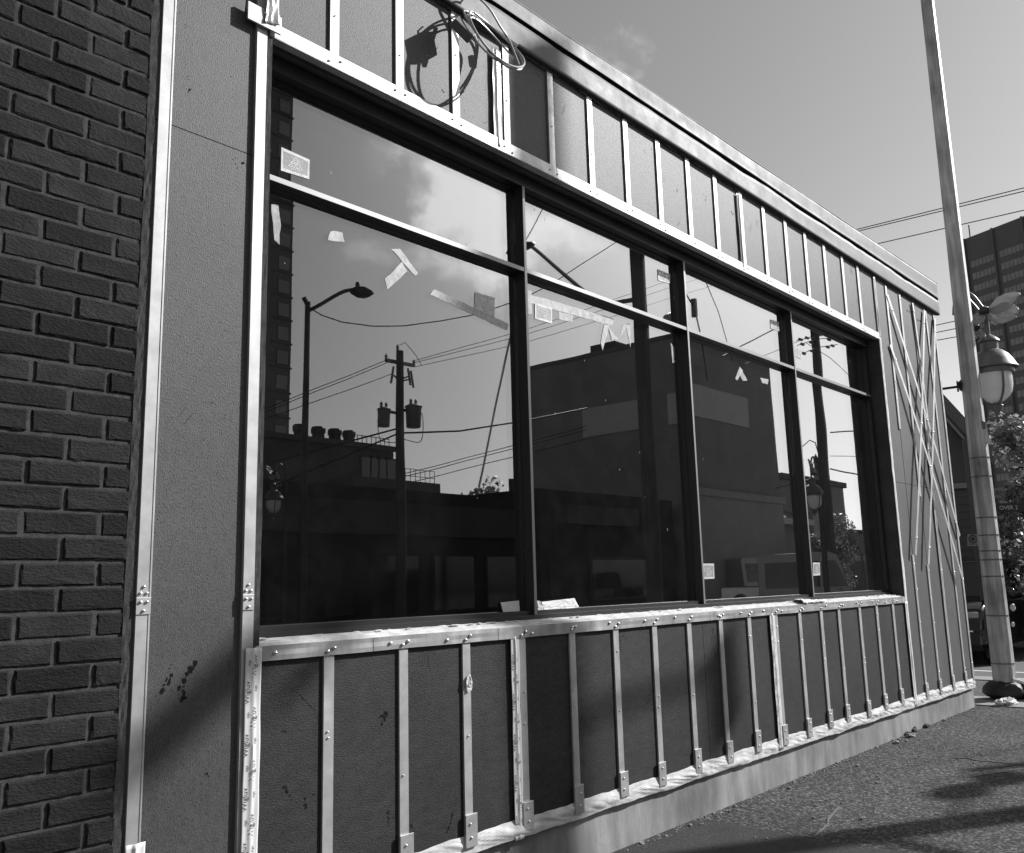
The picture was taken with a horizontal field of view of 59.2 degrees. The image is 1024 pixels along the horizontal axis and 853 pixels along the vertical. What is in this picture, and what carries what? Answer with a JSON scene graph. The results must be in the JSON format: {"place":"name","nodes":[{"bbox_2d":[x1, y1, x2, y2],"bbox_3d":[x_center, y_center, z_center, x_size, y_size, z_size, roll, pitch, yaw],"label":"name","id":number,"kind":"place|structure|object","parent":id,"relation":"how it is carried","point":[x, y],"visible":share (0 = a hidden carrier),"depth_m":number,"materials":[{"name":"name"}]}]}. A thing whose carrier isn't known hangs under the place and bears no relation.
{"place":"outdoors","nodes":[
{"label":"outdoors","id":0,"kind":"place"},
{"bbox_2d":[516,0,1023,416],"label":"sky","id":1,"kind":"structure","parent":0,"point":[832,98],"materials":[{"name":"grey"}]},
{"bbox_2d":[793,599,828,603],"bbox_3d":[2.466,1.434,7.424,0.101,0.043,0.517,-10,-13,41],"label":"crumpled rag","id":2,"kind":"object","parent":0,"point":[806,601],"visible":0.98,"depth_m":7.33,"materials":[{"name":"fabric"}]},
{"bbox_2d":[702,705,1023,852],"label":"forecourt","id":3,"kind":"structure","parent":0,"point":[989,818],"depth_m":6.18,"materials":[{"name":"grey asphalt"}]},
{"bbox_2d":[0,0,159,852],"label":"brick wall","id":4,"kind":"structure","parent":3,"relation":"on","point":[77,99],"depth_m":3.14,"materials":[{"name":"brick"}]},
{"bbox_2d":[612,818,898,852],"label":"asphalt patch","id":5,"kind":"object","parent":3,"relation":"on","point":[708,836],"visible":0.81,"depth_m":5.19,"materials":[{"name":"grey asphalt"}]},
{"bbox_2d":[813,806,839,837],"bbox_3d":[1.971,2.460,5.610,0.031,0.008,0.805,-7,-11,29],"label":"crack sealant","id":6,"kind":"object","parent":3,"relation":"on","point":[828,819],"visible":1,"depth_m":5.57,"materials":[{"name":"grey"}]},
{"bbox_2d":[688,709,1018,849],"bbox_3d":[3.990,2.662,7.110,2.253,0.024,6.193,-10,-13,41],"label":"loose grit","id":7,"kind":"object","parent":3,"relation":"on","point":[877,782],"visible":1,"depth_m":6.35,"materials":[{"name":"gravel"}]},
{"bbox_2d":[906,733,915,737],"bbox_3d":[3.743,2.897,8.444,0.068,0.044,0.116,-10,-13,41],"label":"stone chip","id":8,"kind":"object","parent":3,"relation":"on","point":[909,735],"visible":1,"depth_m":8.42,"materials":[{"name":"grey stone"}]},
{"bbox_2d":[956,758,1016,764],"bbox_3d":[3.834,2.706,7.287,0.459,0.008,0.078,-10,-13,41],"label":"ground crack","id":9,"kind":"object","parent":3,"relation":"on","point":[987,761],"visible":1,"depth_m":7.25,"materials":[{"name":"asphalt"}]},
{"bbox_2d":[857,187,1023,229],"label":"overhead wire","id":10,"kind":"object","parent":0,"point":[942,208],"visible":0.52,"depth_m":19.53,"materials":[{"name":"black metal"}]},
{"bbox_2d":[859,191,1023,230],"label":"overhead wire","id":11,"kind":"object","parent":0,"point":[941,211],"visible":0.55,"depth_m":19.54,"materials":[{"name":"black metal"}]},
{"bbox_2d":[878,210,1023,243],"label":"overhead wire","id":12,"kind":"object","parent":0,"point":[944,228],"visible":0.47,"depth_m":19.38,"materials":[{"name":"black metal"}]},
{"bbox_2d":[973,680,987,696],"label":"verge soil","id":13,"kind":"structure","parent":0,"point":[977,689],"depth_m":11.83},
{"bbox_2d":[972,641,1023,677],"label":"side road","id":14,"kind":"structure","parent":0,"point":[980,662],"depth_m":16.34,"materials":[{"name":"grey asphalt"}]},
{"bbox_2d":[962,438,989,658],"bbox_3d":[8.434,2.148,16.170,0.346,3.944,0.628,-10,-13,41],"label":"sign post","id":15,"kind":"object","parent":14,"relation":"on","point":[972,539],"visible":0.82,"depth_m":16.32,"materials":[{"name":"grey metal"}]},
{"bbox_2d":[995,503,1023,511],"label":"shop sign","id":16,"kind":"object","parent":15,"relation":"attached to","point":[1009,507],"visible":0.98,"depth_m":16.01,"materials":[{"name":"grey"}]},
{"bbox_2d":[961,558,1023,662],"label":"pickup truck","id":17,"kind":"object","parent":14,"relation":"on","point":[976,613],"visible":0.11,"depth_m":17.01,"materials":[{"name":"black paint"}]},
{"bbox_2d":[996,465,1023,599],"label":"street tree","id":18,"kind":"object","parent":14,"relation":"on","point":[1011,538],"visible":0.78,"depth_m":18.21,"materials":[{"name":"grey plant"}]},
{"bbox_2d":[974,696,1023,707],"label":"corner pavement","id":19,"kind":"structure","parent":0,"point":[983,701],"depth_m":10.42,"materials":[{"name":"concrete"}]},
{"bbox_2d":[921,0,1023,699],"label":"lamp mast","id":20,"kind":"object","parent":19,"relation":"on","point":[1005,682],"visible":0.95,"depth_m":11.24,"materials":[{"name":"grey paint"}]},
{"bbox_2d":[952,292,1020,417],"bbox_3d":[6.243,-0.978,11.701,0.619,1.745,0.709,1,-10,-13],"label":"street lantern","id":21,"kind":"object","parent":20,"relation":"attached to","point":[997,366],"visible":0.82,"depth_m":11.57,"materials":[{"name":"grey paint"}]},
{"bbox_2d":[981,420,993,444],"bbox_3d":[5.884,-0.034,11.193,0.166,0.530,0.114,-7,-11,27],"label":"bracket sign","id":22,"kind":"object","parent":20,"relation":"attached to","point":[984,427],"visible":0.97,"depth_m":11.14,"materials":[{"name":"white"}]},
{"bbox_2d":[994,697,1017,705],"bbox_3d":[5.649,3.145,10.277,0.333,0.113,0.186,4,-11,-28],"label":"plastic bag","id":23,"kind":"object","parent":19,"relation":"on","point":[1006,701],"visible":0.94,"depth_m":10.22,"materials":[{"name":"grey plastic"}]},
{"bbox_2d":[993,488,1004,497],"bbox_3d":[10.655,1.467,19.875,0.430,0.215,0.086,-1,-10,0],"label":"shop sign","id":24,"kind":"object","parent":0,"point":[997,492],"visible":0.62,"depth_m":19.84,"materials":[{"name":"grey"}]},
{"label":"lot","id":25,"kind":"structure","parent":0,"visible":0},
{"bbox_2d":[943,394,992,558],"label":"gabled house","id":26,"kind":"structure","parent":25,"relation":"on","point":[956,426],"depth_m":23.87,"materials":[{"name":"grey"}]},
{"bbox_2d":[987,412,1023,470],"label":"street tree","id":27,"kind":"object","parent":25,"relation":"on","point":[1003,438],"visible":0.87,"depth_m":28.74,"materials":[{"name":"grey plant"}]},
{"bbox_2d":[1008,463,1023,533],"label":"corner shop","id":28,"kind":"structure","parent":25,"relation":"on","point":[1021,466],"depth_m":23.03,"materials":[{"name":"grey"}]},
{"label":"ground","id":29,"kind":"structure","parent":0,"visible":0},
{"bbox_2d":[121,0,980,852],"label":"storefront building","id":30,"kind":"structure","parent":29,"relation":"on","point":[545,446],"depth_m":4.92,"materials":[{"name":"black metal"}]},
{"bbox_2d":[450,0,524,70],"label":"cable whip","id":31,"kind":"object","parent":30,"relation":"attached to","point":[463,29],"visible":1,"depth_m":4.88,"materials":[{"name":"grey"}]},
{"bbox_2d":[259,55,891,637],"bbox_3d":[1.240,0.009,6.598,0.201,2.655,7.366,-10,-13,41],"label":"window","id":32,"kind":"structure","parent":30,"relation":"in","point":[492,395],"depth_m":5.17,"materials":[{"name":"black glass"}]},
{"bbox_2d":[963,216,1023,527],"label":"office tower","id":33,"kind":"structure","parent":29,"relation":"on","point":[994,257],"depth_m":233.82,"materials":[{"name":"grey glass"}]},
{"bbox_2d":[971,254,993,267],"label":"window","id":34,"kind":"structure","parent":33,"relation":"in","point":[988,258],"depth_m":240.07,"materials":[{"name":"grey glass"}]},
{"bbox_2d":[972,266,994,279],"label":"window","id":35,"kind":"structure","parent":33,"relation":"in","point":[991,270],"depth_m":239.60,"materials":[{"name":"grey glass"}]},
{"bbox_2d":[974,279,996,291],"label":"window","id":36,"kind":"structure","parent":33,"relation":"in","point":[993,282],"depth_m":238.90,"materials":[{"name":"grey glass"}]},
{"bbox_2d":[977,291,997,302],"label":"window","id":37,"kind":"structure","parent":33,"relation":"in","point":[993,295],"depth_m":237.97,"materials":[{"name":"grey glass"}]},
{"bbox_2d":[980,329,1002,338],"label":"window","id":38,"kind":"structure","parent":33,"relation":"in","point":[999,332],"depth_m":235.08,"materials":[{"name":"grey glass"}]},
{"bbox_2d":[990,419,1010,427],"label":"window","id":39,"kind":"structure","parent":33,"relation":"in","point":[992,426],"depth_m":233.14,"materials":[{"name":"grey glass"}]},
{"bbox_2d":[989,406,1012,416],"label":"window","id":40,"kind":"structure","parent":33,"relation":"in","point":[1008,409],"depth_m":232.06,"materials":[{"name":"grey glass"}]},
{"bbox_2d":[998,341,1004,348],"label":"window","id":41,"kind":"structure","parent":33,"relation":"in","point":[1001,344],"depth_m":233.88,"materials":[{"name":"grey glass"}]},
{"bbox_2d":[996,473,1009,480],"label":"window","id":42,"kind":"structure","parent":33,"relation":"in","point":[1000,477],"depth_m":231.43,"materials":[{"name":"grey glass"}]},
{"bbox_2d":[995,459,1015,467],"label":"window","id":43,"kind":"structure","parent":33,"relation":"in","point":[997,465],"depth_m":232.23,"materials":[{"name":"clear glass"}]},
{"bbox_2d":[1000,243,1023,257],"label":"window","id":44,"kind":"structure","parent":33,"relation":"in","point":[1019,247],"depth_m":232.85,"materials":[{"name":"grey glass"}]},
{"bbox_2d":[1001,256,1023,269],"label":"window","id":45,"kind":"structure","parent":33,"relation":"in","point":[1019,260],"depth_m":232.40,"materials":[{"name":"grey glass"}]},
{"bbox_2d":[1003,269,1023,282],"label":"window","id":46,"kind":"structure","parent":33,"relation":"in","point":[1020,273],"depth_m":232.00,"materials":[{"name":"grey glass"}]},
{"bbox_2d":[1004,283,1023,292],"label":"window","id":47,"kind":"structure","parent":33,"relation":"in","point":[1018,287],"depth_m":231.38,"materials":[{"name":"grey glass"}]},
{"bbox_2d":[1009,323,1023,332],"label":"window","id":48,"kind":"structure","parent":33,"relation":"in","point":[1014,328],"depth_m":230.48,"materials":[{"name":"grey glass"}]},
{"bbox_2d":[1010,336,1023,345],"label":"window","id":49,"kind":"structure","parent":33,"relation":"in","point":[1019,340],"depth_m":230.03,"materials":[{"name":"grey glass"}]},
{"bbox_2d":[1012,349,1023,357],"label":"window","id":50,"kind":"structure","parent":33,"relation":"in","point":[1020,353],"depth_m":229.61,"materials":[{"name":"grey glass"}]},
{"bbox_2d":[1013,296,1023,304],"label":"window","id":51,"kind":"structure","parent":33,"relation":"in","point":[1019,300],"depth_m":230.14,"materials":[{"name":"grey glass"}]},
{"bbox_2d":[1015,309,1023,317],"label":"window","id":52,"kind":"structure","parent":33,"relation":"in","point":[1021,312],"depth_m":229.75,"materials":[{"name":"grey glass"}]},
{"bbox_2d":[1015,363,1023,370],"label":"window","id":53,"kind":"structure","parent":33,"relation":"in","point":[1021,366],"depth_m":228.91,"materials":[{"name":"grey glass"}]},
{"bbox_2d":[1015,376,1023,384],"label":"window","id":54,"kind":"structure","parent":33,"relation":"in","point":[1019,380],"depth_m":228.91,"materials":[{"name":"grey glass"}]},
{"bbox_2d":[1017,390,1023,397],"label":"window","id":55,"kind":"structure","parent":33,"relation":"in","point":[1020,393],"depth_m":228.46,"materials":[{"name":"grey glass"}]},
{"bbox_2d":[1019,403,1023,410],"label":"window","id":56,"kind":"structure","parent":33,"relation":"in","point":[1021,406],"depth_m":228.07,"materials":[{"name":"grey glass"}]},
{"bbox_2d":[974,676,1023,680],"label":"kerb","id":57,"kind":"structure","parent":29,"relation":"on","point":[984,678],"depth_m":12.80,"materials":[{"name":"concrete"}]}
]}

